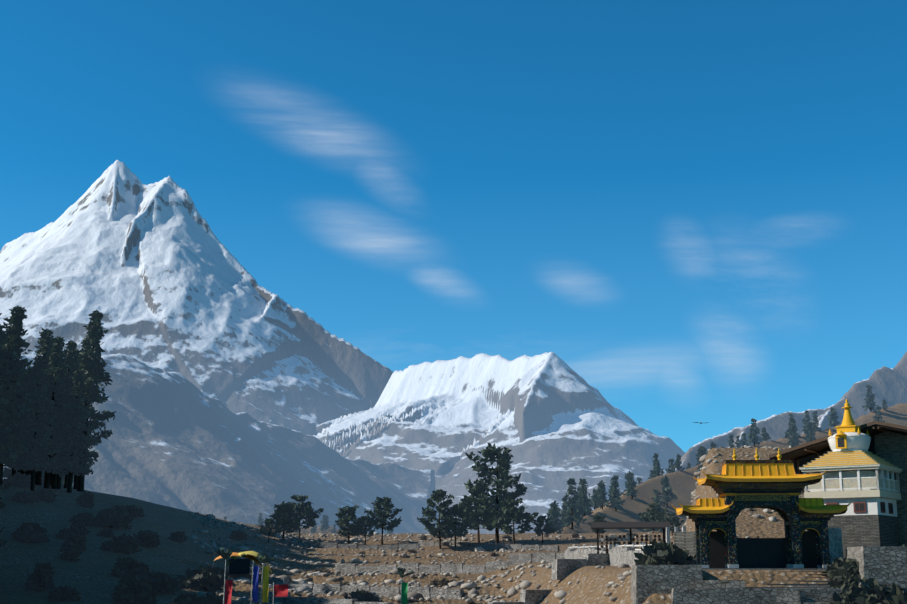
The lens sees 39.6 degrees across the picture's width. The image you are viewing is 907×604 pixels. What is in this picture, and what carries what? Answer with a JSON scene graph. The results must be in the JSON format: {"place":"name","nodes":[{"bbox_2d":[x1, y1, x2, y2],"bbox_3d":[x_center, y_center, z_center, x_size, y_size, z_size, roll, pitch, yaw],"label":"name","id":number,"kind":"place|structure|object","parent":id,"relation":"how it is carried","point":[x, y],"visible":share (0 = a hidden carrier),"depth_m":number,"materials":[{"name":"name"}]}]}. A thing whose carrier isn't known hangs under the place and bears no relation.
{"place":"outdoors","nodes":[
{"label":"outdoors","id":0,"kind":"place"},
{"bbox_2d":[0,160,906,603],"bbox_3d":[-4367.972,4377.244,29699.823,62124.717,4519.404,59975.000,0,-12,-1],"label":"terrain","id":1,"kind":"structure","parent":0,"point":[236,392],"depth_m":8060.09,"materials":[{"name":"white snow"}]},
{"bbox_2d":[0,445,11,490],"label":"fir","id":2,"kind":"object","parent":1,"relation":"on","point":[8,485],"visible":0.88,"depth_m":131.24,"materials":[{"name":"green plant"}]},
{"bbox_2d":[3,467,17,477],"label":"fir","id":3,"kind":"object","parent":1,"relation":"on","point":[7,471],"visible":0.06,"depth_m":254.62,"materials":[{"name":"green plant"}]},
{"bbox_2d":[0,343,24,465],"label":"fir","id":4,"kind":"object","parent":1,"relation":"on","point":[9,441],"visible":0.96,"depth_m":162.12,"materials":[{"name":"green plant"}]},
{"bbox_2d":[0,379,31,489],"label":"fir","id":5,"kind":"object","parent":1,"relation":"on","point":[1,477],"visible":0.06,"depth_m":173.19,"materials":[{"name":"green plant"}]},
{"bbox_2d":[3,471,30,487],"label":"juniper","id":6,"kind":"object","parent":1,"relation":"on","point":[19,479],"visible":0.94,"depth_m":185.70,"materials":[{"name":"green plant"}]},
{"bbox_2d":[3,366,33,475],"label":"fir","id":7,"kind":"object","parent":1,"relation":"on","point":[27,389],"visible":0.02,"depth_m":203.34,"materials":[{"name":"green plant"}]},
{"bbox_2d":[0,305,43,476],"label":"fir","id":8,"kind":"object","parent":1,"relation":"on","point":[13,367],"visible":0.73,"depth_m":173.56,"materials":[{"name":"green plant"}]},
{"bbox_2d":[11,490,39,503],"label":"juniper","id":9,"kind":"object","parent":1,"relation":"on","point":[24,497],"visible":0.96,"depth_m":161.95,"materials":[{"name":"green plant"}]},
{"bbox_2d":[11,521,50,542],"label":"juniper","id":10,"kind":"object","parent":1,"relation":"on","point":[26,532],"visible":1,"depth_m":129.53,"materials":[{"name":"green plant"}]},
{"bbox_2d":[10,389,63,490],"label":"fir","id":11,"kind":"object","parent":1,"relation":"on","point":[41,443],"visible":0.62,"depth_m":186.15,"materials":[{"name":"green plant"}]},
{"bbox_2d":[21,561,54,590],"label":"juniper","id":12,"kind":"object","parent":1,"relation":"on","point":[42,575],"visible":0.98,"depth_m":106.11,"materials":[{"name":"green plant"}]},
{"bbox_2d":[18,356,61,478],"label":"fir","id":13,"kind":"object","parent":1,"relation":"on","point":[39,384],"visible":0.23,"depth_m":195.70,"materials":[{"name":"green plant"}]},
{"bbox_2d":[33,328,53,485],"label":"fir","id":14,"kind":"object","parent":1,"relation":"on","point":[44,340],"visible":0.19,"depth_m":213.28,"materials":[{"name":"green plant"}]},
{"bbox_2d":[33,488,57,501],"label":"juniper","id":15,"kind":"object","parent":1,"relation":"on","point":[40,493],"visible":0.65,"depth_m":170.07,"materials":[{"name":"green plant"}]},
{"bbox_2d":[39,336,71,488],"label":"fir","id":16,"kind":"object","parent":1,"relation":"on","point":[56,383],"visible":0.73,"depth_m":202.39,"materials":[{"name":"green plant"}]},
{"bbox_2d":[43,352,80,488],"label":"fir","id":17,"kind":"object","parent":1,"relation":"on","point":[54,481],"visible":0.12,"depth_m":202.38,"materials":[{"name":"green plant"}]},
{"bbox_2d":[55,528,69,538],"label":"juniper","id":18,"kind":"object","parent":1,"relation":"on","point":[60,533],"visible":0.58,"depth_m":135.08,"materials":[{"name":"green plant"}]},
{"bbox_2d":[47,584,80,600],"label":"juniper","id":19,"kind":"object","parent":1,"relation":"on","point":[65,592],"visible":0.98,"depth_m":102.78,"materials":[{"name":"green plant"}]},
{"bbox_2d":[49,340,87,488],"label":"fir","id":20,"kind":"object","parent":1,"relation":"on","point":[71,360],"visible":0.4,"depth_m":207.92,"materials":[{"name":"green plant"}]},
{"bbox_2d":[57,542,81,561],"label":"juniper","id":21,"kind":"object","parent":1,"relation":"on","point":[72,552],"visible":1,"depth_m":122.06,"materials":[{"name":"green plant"}]},
{"bbox_2d":[59,527,86,549],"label":"juniper","id":22,"kind":"object","parent":1,"relation":"on","point":[75,536],"visible":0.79,"depth_m":129.41,"materials":[{"name":"green plant"}]},
{"bbox_2d":[48,370,98,492],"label":"fir","id":23,"kind":"object","parent":1,"relation":"on","point":[75,412],"visible":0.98,"depth_m":198.78,"materials":[{"name":"green plant"}]},
{"bbox_2d":[64,445,89,487],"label":"fir","id":24,"kind":"object","parent":1,"relation":"on","point":[66,480],"depth_m":230.70,"materials":[{"name":"plant"}]},
{"bbox_2d":[70,517,90,535],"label":"juniper","id":25,"kind":"object","parent":1,"relation":"on","point":[79,522],"visible":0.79,"depth_m":140.19,"materials":[{"name":"green plant"}]},
{"bbox_2d":[69,511,95,524],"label":"juniper","id":26,"kind":"object","parent":1,"relation":"on","point":[87,516],"visible":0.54,"depth_m":151.63,"materials":[{"name":"green plant"}]},
{"bbox_2d":[76,491,94,507],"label":"juniper","id":27,"kind":"object","parent":1,"relation":"on","point":[87,498],"visible":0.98,"depth_m":174.12,"materials":[{"name":"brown plant"}]},
{"bbox_2d":[73,340,106,488],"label":"fir","id":28,"kind":"object","parent":1,"relation":"on","point":[75,482],"visible":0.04,"depth_m":234.78,"materials":[{"name":"green plant"}]},
{"bbox_2d":[71,310,116,491],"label":"fir","id":29,"kind":"object","parent":1,"relation":"on","point":[93,364],"visible":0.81,"depth_m":217.39,"materials":[{"name":"green plant"}]},
{"bbox_2d":[96,528,113,536],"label":"juniper","id":30,"kind":"object","parent":1,"relation":"on","point":[104,532],"visible":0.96,"depth_m":143.61,"materials":[{"name":"green plant"}]},
{"bbox_2d":[92,507,133,528],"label":"juniper","id":31,"kind":"object","parent":1,"relation":"on","point":[115,517],"visible":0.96,"depth_m":152.86,"materials":[{"name":"green plant"}]},
{"bbox_2d":[100,533,141,553],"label":"juniper","id":32,"kind":"object","parent":1,"relation":"on","point":[123,543],"visible":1,"depth_m":132.05,"materials":[{"name":"green plant"}]},
{"bbox_2d":[111,557,150,576],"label":"juniper","id":33,"kind":"object","parent":1,"relation":"on","point":[127,566],"visible":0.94,"depth_m":117.96,"materials":[{"name":"green plant"}]},
{"bbox_2d":[112,578,156,603],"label":"juniper","id":34,"kind":"object","parent":1,"relation":"on","point":[132,591],"visible":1,"depth_m":103.92,"materials":[{"name":"green plant"}]},
{"bbox_2d":[125,505,144,517],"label":"juniper","id":35,"kind":"object","parent":1,"relation":"on","point":[134,511],"visible":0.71,"depth_m":171.26,"materials":[{"name":"green plant"}]},
{"bbox_2d":[122,575,151,588],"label":"juniper","id":36,"kind":"object","parent":1,"relation":"on","point":[136,577],"visible":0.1,"depth_m":109.18,"materials":[{"name":"green plant"}]},
{"bbox_2d":[134,530,160,547],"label":"juniper","id":37,"kind":"object","parent":1,"relation":"on","point":[149,538],"visible":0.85,"depth_m":141.98,"materials":[{"name":"green plant"}]},
{"bbox_2d":[142,570,183,593],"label":"juniper","id":38,"kind":"object","parent":1,"relation":"on","point":[160,582],"visible":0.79,"depth_m":110.94,"materials":[{"name":"green plant"}]},
{"bbox_2d":[168,531,186,541],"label":"juniper","id":39,"kind":"object","parent":1,"relation":"on","point":[178,536],"visible":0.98,"depth_m":155.28,"materials":[{"name":"green plant"}]},
{"bbox_2d":[171,593,204,603],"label":"juniper","id":40,"kind":"object","parent":1,"relation":"on","point":[186,598],"visible":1,"depth_m":101.42,"materials":[{"name":"green plant"}]},
{"bbox_2d":[177,565,233,590],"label":"juniper","id":41,"kind":"object","parent":1,"relation":"on","point":[207,578],"visible":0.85,"depth_m":116.27,"materials":[{"name":"green plant"}]},
{"bbox_2d":[198,592,236,603],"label":"juniper","id":42,"kind":"object","parent":1,"relation":"on","point":[213,598],"visible":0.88,"depth_m":103.36,"materials":[{"name":"green plant"}]},
{"bbox_2d":[229,530,247,540],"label":"juniper","id":43,"kind":"object","parent":1,"relation":"on","point":[239,535],"visible":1,"depth_m":185.66,"materials":[{"name":"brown plant"}]},
{"bbox_2d":[207,551,272,573],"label":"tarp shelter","id":44,"kind":"object","parent":1,"relation":"on","point":[239,566],"visible":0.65,"depth_m":134.39,"materials":[{"name":"yellow fabric"}]},
{"bbox_2d":[259,518,279,542],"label":"pine","id":45,"kind":"object","parent":1,"relation":"on","point":[269,527],"visible":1,"depth_m":191.99,"materials":[{"name":"green plant"}]},
{"bbox_2d":[269,502,304,538],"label":"pine","id":46,"kind":"object","parent":1,"relation":"on","point":[284,521],"visible":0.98,"depth_m":205.37,"materials":[{"name":"green plant"}]},
{"bbox_2d":[279,494,323,538],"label":"pine","id":47,"kind":"object","parent":1,"relation":"on","point":[307,511],"visible":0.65,"depth_m":219.75,"materials":[{"name":"green plant"}]},
{"bbox_2d":[216,548,413,603],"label":"prayer flags","id":48,"kind":"object","parent":1,"relation":"on","point":[280,590],"visible":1,"depth_m":106.91,"materials":[{"name":"fabric"},{"name":"weathered wood"}]},
{"bbox_2d":[320,515,327,530],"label":"fir","id":49,"kind":"object","parent":1,"relation":"on","point":[323,526],"visible":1,"depth_m":1050.26,"materials":[{"name":"green plant"}]},
{"bbox_2d":[335,505,365,543],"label":"pine","id":50,"kind":"object","parent":1,"relation":"on","point":[346,527],"visible":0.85,"depth_m":205.49,"materials":[{"name":"green plant"}]},
{"bbox_2d":[344,588,383,601],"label":"juniper","id":51,"kind":"object","parent":1,"relation":"on","point":[363,596],"visible":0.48,"depth_m":114.03,"materials":[{"name":"green plant"}]},
{"bbox_2d":[356,516,375,544],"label":"pine","id":52,"kind":"object","parent":1,"relation":"on","point":[367,521],"visible":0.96,"depth_m":205.46,"materials":[{"name":"green plant"}]},
{"bbox_2d":[364,497,402,544],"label":"pine","id":53,"kind":"object","parent":1,"relation":"on","point":[387,507],"visible":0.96,"depth_m":217.71,"materials":[{"name":"green plant"}]},
{"bbox_2d":[417,489,461,547],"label":"pine","id":54,"kind":"object","parent":1,"relation":"on","point":[438,496],"visible":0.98,"depth_m":205.11,"materials":[{"name":"green plant"}]},
{"bbox_2d":[436,578,448,586],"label":"dry bush","id":55,"kind":"object","parent":1,"relation":"on","point":[442,582],"visible":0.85,"depth_m":136.58,"materials":[{"name":"brown plant"}]},
{"bbox_2d":[440,503,474,546],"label":"pine","id":56,"kind":"object","parent":1,"relation":"on","point":[459,528],"visible":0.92,"depth_m":204.76,"materials":[{"name":"green plant"}]},
{"bbox_2d":[458,485,507,542],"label":"pine","id":57,"kind":"object","parent":1,"relation":"on","point":[466,502],"visible":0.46,"depth_m":223.41,"materials":[{"name":"green plant"}]},
{"bbox_2d":[189,445,791,603],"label":"loose stones","id":58,"kind":"object","parent":1,"relation":"on","point":[474,592],"visible":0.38,"depth_m":147.07,"materials":[{"name":"stone"}]},
{"bbox_2d":[464,442,526,542],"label":"pine","id":59,"kind":"object","parent":1,"relation":"on","point":[502,469],"visible":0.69,"depth_m":224.67,"materials":[{"name":"green plant"}]},
{"bbox_2d":[487,499,538,543],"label":"pine","id":60,"kind":"object","parent":1,"relation":"on","point":[518,515],"visible":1,"depth_m":218.56,"materials":[{"name":"green plant"}]},
{"bbox_2d":[533,515,556,542],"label":"pine","id":61,"kind":"object","parent":1,"relation":"on","point":[539,524],"visible":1,"depth_m":220.19,"materials":[{"name":"green plant"}]},
{"bbox_2d":[543,508,563,533],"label":"fir","id":62,"kind":"object","parent":1,"relation":"on","point":[554,520],"visible":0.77,"depth_m":416.93,"materials":[{"name":"green plant"}]},
{"bbox_2d":[546,500,562,532],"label":"fir","id":63,"kind":"object","parent":1,"relation":"on","point":[554,505],"visible":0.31,"depth_m":445.07,"materials":[{"name":"green plant"}]},
{"bbox_2d":[560,503,567,527],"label":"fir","id":64,"kind":"object","parent":1,"relation":"on","point":[563,510],"visible":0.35,"depth_m":497.02,"materials":[{"name":"green plant"}]},
{"bbox_2d":[258,526,870,603],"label":"stone walls","id":65,"kind":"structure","parent":1,"relation":"on","point":[567,562],"depth_m":121.59,"materials":[{"name":"stone"}]},
{"bbox_2d":[560,477,586,529],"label":"fir","id":66,"kind":"object","parent":1,"relation":"on","point":[572,516],"visible":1,"depth_m":430.99,"materials":[{"name":"green plant"}]},
{"bbox_2d":[576,479,592,516],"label":"fir","id":67,"kind":"object","parent":1,"relation":"on","point":[588,512],"visible":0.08,"depth_m":474.63,"materials":[{"name":"green plant"}]},
{"bbox_2d":[578,479,591,515],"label":"fir","id":68,"kind":"object","parent":1,"relation":"on","point":[586,505],"visible":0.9,"depth_m":463.95,"materials":[{"name":"green plant"}]},
{"bbox_2d":[589,489,598,509],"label":"fir","id":69,"kind":"object","parent":1,"relation":"on","point":[593,503],"visible":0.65,"depth_m":517.74,"materials":[{"name":"green plant"}]},
{"bbox_2d":[588,514,610,537],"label":"pine","id":70,"kind":"object","parent":1,"relation":"on","point":[600,518],"visible":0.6,"depth_m":228.95,"materials":[{"name":"green plant"}]},
{"bbox_2d":[595,480,608,509],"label":"fir","id":71,"kind":"object","parent":1,"relation":"on","point":[600,492],"visible":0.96,"depth_m":491.96,"materials":[{"name":"green plant"}]},
{"bbox_2d":[603,475,624,510],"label":"conifer tree","id":72,"kind":"object","parent":1,"relation":"on","point":[616,501],"visible":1,"depth_m":486.76,"materials":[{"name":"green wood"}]},
{"bbox_2d":[620,471,632,493],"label":"fir","id":73,"kind":"object","parent":1,"relation":"on","point":[627,476],"visible":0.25,"depth_m":594.93,"materials":[{"name":"green plant"}]},
{"bbox_2d":[591,522,670,553],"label":"shelter","id":74,"kind":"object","parent":1,"relation":"on","point":[629,525],"visible":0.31,"depth_m":114.82,"materials":[{"name":"grey wood"}]},
{"bbox_2d":[624,472,638,499],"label":"fir","id":75,"kind":"object","parent":1,"relation":"on","point":[632,492],"visible":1,"depth_m":512.31,"materials":[{"name":"green plant"}]},
{"bbox_2d":[638,503,668,532],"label":"pine","id":76,"kind":"object","parent":1,"relation":"on","point":[649,513],"visible":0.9,"depth_m":246.86,"materials":[{"name":"green plant"}]},
{"bbox_2d":[648,453,659,478],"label":"fir","id":77,"kind":"object","parent":1,"relation":"on","point":[655,456],"visible":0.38,"depth_m":593.38,"materials":[{"name":"green plant"}]},
{"bbox_2d":[648,489,664,520],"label":"fir","id":78,"kind":"object","parent":1,"relation":"on","point":[657,499],"visible":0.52,"depth_m":483.13,"materials":[{"name":"green plant"}]},
{"bbox_2d":[652,461,663,477],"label":"fir","id":79,"kind":"object","parent":1,"relation":"on","point":[657,466],"visible":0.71,"depth_m":582.50,"materials":[{"name":"green plant"}]},
{"bbox_2d":[634,539,696,564],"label":"juniper","id":80,"kind":"object","parent":1,"relation":"on","point":[662,553],"visible":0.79,"depth_m":84.41,"materials":[{"name":"green plant"}]},
{"bbox_2d":[659,475,677,506],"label":"fir","id":81,"kind":"object","parent":1,"relation":"on","point":[666,494],"visible":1,"depth_m":517.41,"materials":[{"name":"green plant"}]},
{"bbox_2d":[665,458,674,473],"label":"fir","id":82,"kind":"object","parent":1,"relation":"on","point":[671,464],"visible":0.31,"depth_m":651.75,"materials":[{"name":"green plant"}]},
{"bbox_2d":[660,512,683,535],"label":"pine","id":83,"kind":"object","parent":1,"relation":"on","point":[673,520],"visible":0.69,"depth_m":230.65,"materials":[{"name":"green plant"}]},
{"bbox_2d":[672,454,684,471],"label":"fir","id":84,"kind":"object","parent":1,"relation":"on","point":[677,465],"visible":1,"depth_m":586.38,"materials":[{"name":"green plant"}]},
{"bbox_2d":[696,446,706,476],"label":"fir","id":85,"kind":"object","parent":1,"relation":"on","point":[702,449],"visible":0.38,"depth_m":586.60,"materials":[{"name":"green plant"}]},
{"bbox_2d":[727,434,734,447],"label":"fir","id":86,"kind":"object","parent":1,"relation":"on","point":[731,442],"visible":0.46,"depth_m":681.32,"materials":[{"name":"green plant"}]},
{"bbox_2d":[745,418,760,446],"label":"fir","id":87,"kind":"object","parent":1,"relation":"on","point":[755,440],"visible":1,"depth_m":667.70,"materials":[{"name":"green plant"}]},
{"bbox_2d":[672,447,850,570],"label":"monastery gate","id":88,"kind":"structure","parent":1,"relation":"on","point":[739,486],"depth_m":82.31,"materials":[{"name":"concrete"}]},
{"bbox_2d":[759,428,770,441],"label":"fir","id":89,"kind":"object","parent":1,"relation":"on","point":[764,435],"visible":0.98,"depth_m":694.64,"materials":[{"name":"green plant"}]},
{"bbox_2d":[631,546,906,603],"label":"stone retaining wall","id":90,"kind":"structure","parent":1,"relation":"on","point":[886,565],"depth_m":76.78,"materials":[{"name":"stone"}]},
{"bbox_2d":[790,431,797,446],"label":"fir","id":91,"kind":"object","parent":1,"relation":"on","point":[794,441],"visible":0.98,"depth_m":686.21,"materials":[{"name":"green plant"}]},
{"bbox_2d":[787,419,802,445],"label":"fir","id":92,"kind":"object","parent":1,"relation":"on","point":[793,424],"visible":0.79,"depth_m":693.29,"materials":[{"name":"green plant"}]},
{"bbox_2d":[802,410,814,432],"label":"fir","id":93,"kind":"object","parent":1,"relation":"on","point":[804,420],"visible":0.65,"depth_m":735.21,"materials":[{"name":"green plant"}]},
{"bbox_2d":[803,422,816,441],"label":"fir","id":94,"kind":"object","parent":1,"relation":"on","point":[810,432],"visible":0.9,"depth_m":705.19,"materials":[{"name":"green plant"}]},
{"bbox_2d":[811,411,821,430],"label":"fir","id":95,"kind":"object","parent":1,"relation":"on","point":[814,422],"visible":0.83,"depth_m":741.22,"materials":[{"name":"green plant"}]},
{"bbox_2d":[827,407,839,426],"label":"fir","id":96,"kind":"object","parent":1,"relation":"on","point":[833,416],"visible":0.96,"depth_m":762.91,"materials":[{"name":"green plant"}]},
{"bbox_2d":[769,421,906,545],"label":"monastery hall","id":97,"kind":"structure","parent":1,"relation":"on","point":[888,442],"depth_m":93.69,"materials":[{"name":"paint"}]},
{"bbox_2d":[822,557,859,582],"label":"juniper","id":98,"kind":"object","parent":1,"relation":"on","point":[841,566],"visible":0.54,"depth_m":78.22,"materials":[{"name":"green plant"}]},
{"bbox_2d":[799,399,901,557],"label":"stupa","id":99,"kind":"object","parent":1,"relation":"on","point":[856,474],"depth_m":89.62,"materials":[{"name":"paint"}]},
{"bbox_2d":[830,582,871,602],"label":"juniper","id":100,"kind":"object","parent":1,"relation":"on","point":[852,587],"visible":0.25,"depth_m":75.88,"materials":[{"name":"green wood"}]},
{"bbox_2d":[827,574,883,598],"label":"juniper","id":101,"kind":"object","parent":1,"relation":"on","point":[848,579],"visible":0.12,"depth_m":76.66,"materials":[{"name":"green plant"}]},
{"bbox_2d":[832,587,892,603],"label":"juniper","id":102,"kind":"object","parent":1,"relation":"on","point":[860,598],"visible":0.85,"depth_m":75.33,"materials":[{"name":"green plant"}]},
{"bbox_2d":[855,576,873,593],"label":"bush","id":103,"kind":"object","parent":1,"relation":"on","point":[869,581],"visible":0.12,"depth_m":76.27,"materials":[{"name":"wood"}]},
{"bbox_2d":[862,384,877,411],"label":"fir","id":104,"kind":"object","parent":1,"relation":"on","point":[870,402],"visible":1,"depth_m":783.83,"materials":[{"name":"green plant"}]},
{"bbox_2d":[873,406,884,421],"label":"fir","id":105,"kind":"object","parent":1,"relation":"on","point":[878,409],"visible":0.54,"depth_m":751.08,"materials":[{"name":"green plant"}]},
{"bbox_2d":[853,578,906,603],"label":"juniper","id":106,"kind":"object","parent":1,"relation":"on","point":[898,598],"visible":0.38,"depth_m":75.47,"materials":[{"name":"green plant"}]},
{"bbox_2d":[0,0,906,452],"label":"sky","id":107,"kind":"structure","parent":0,"point":[698,207],"materials":[{"name":"blue"}]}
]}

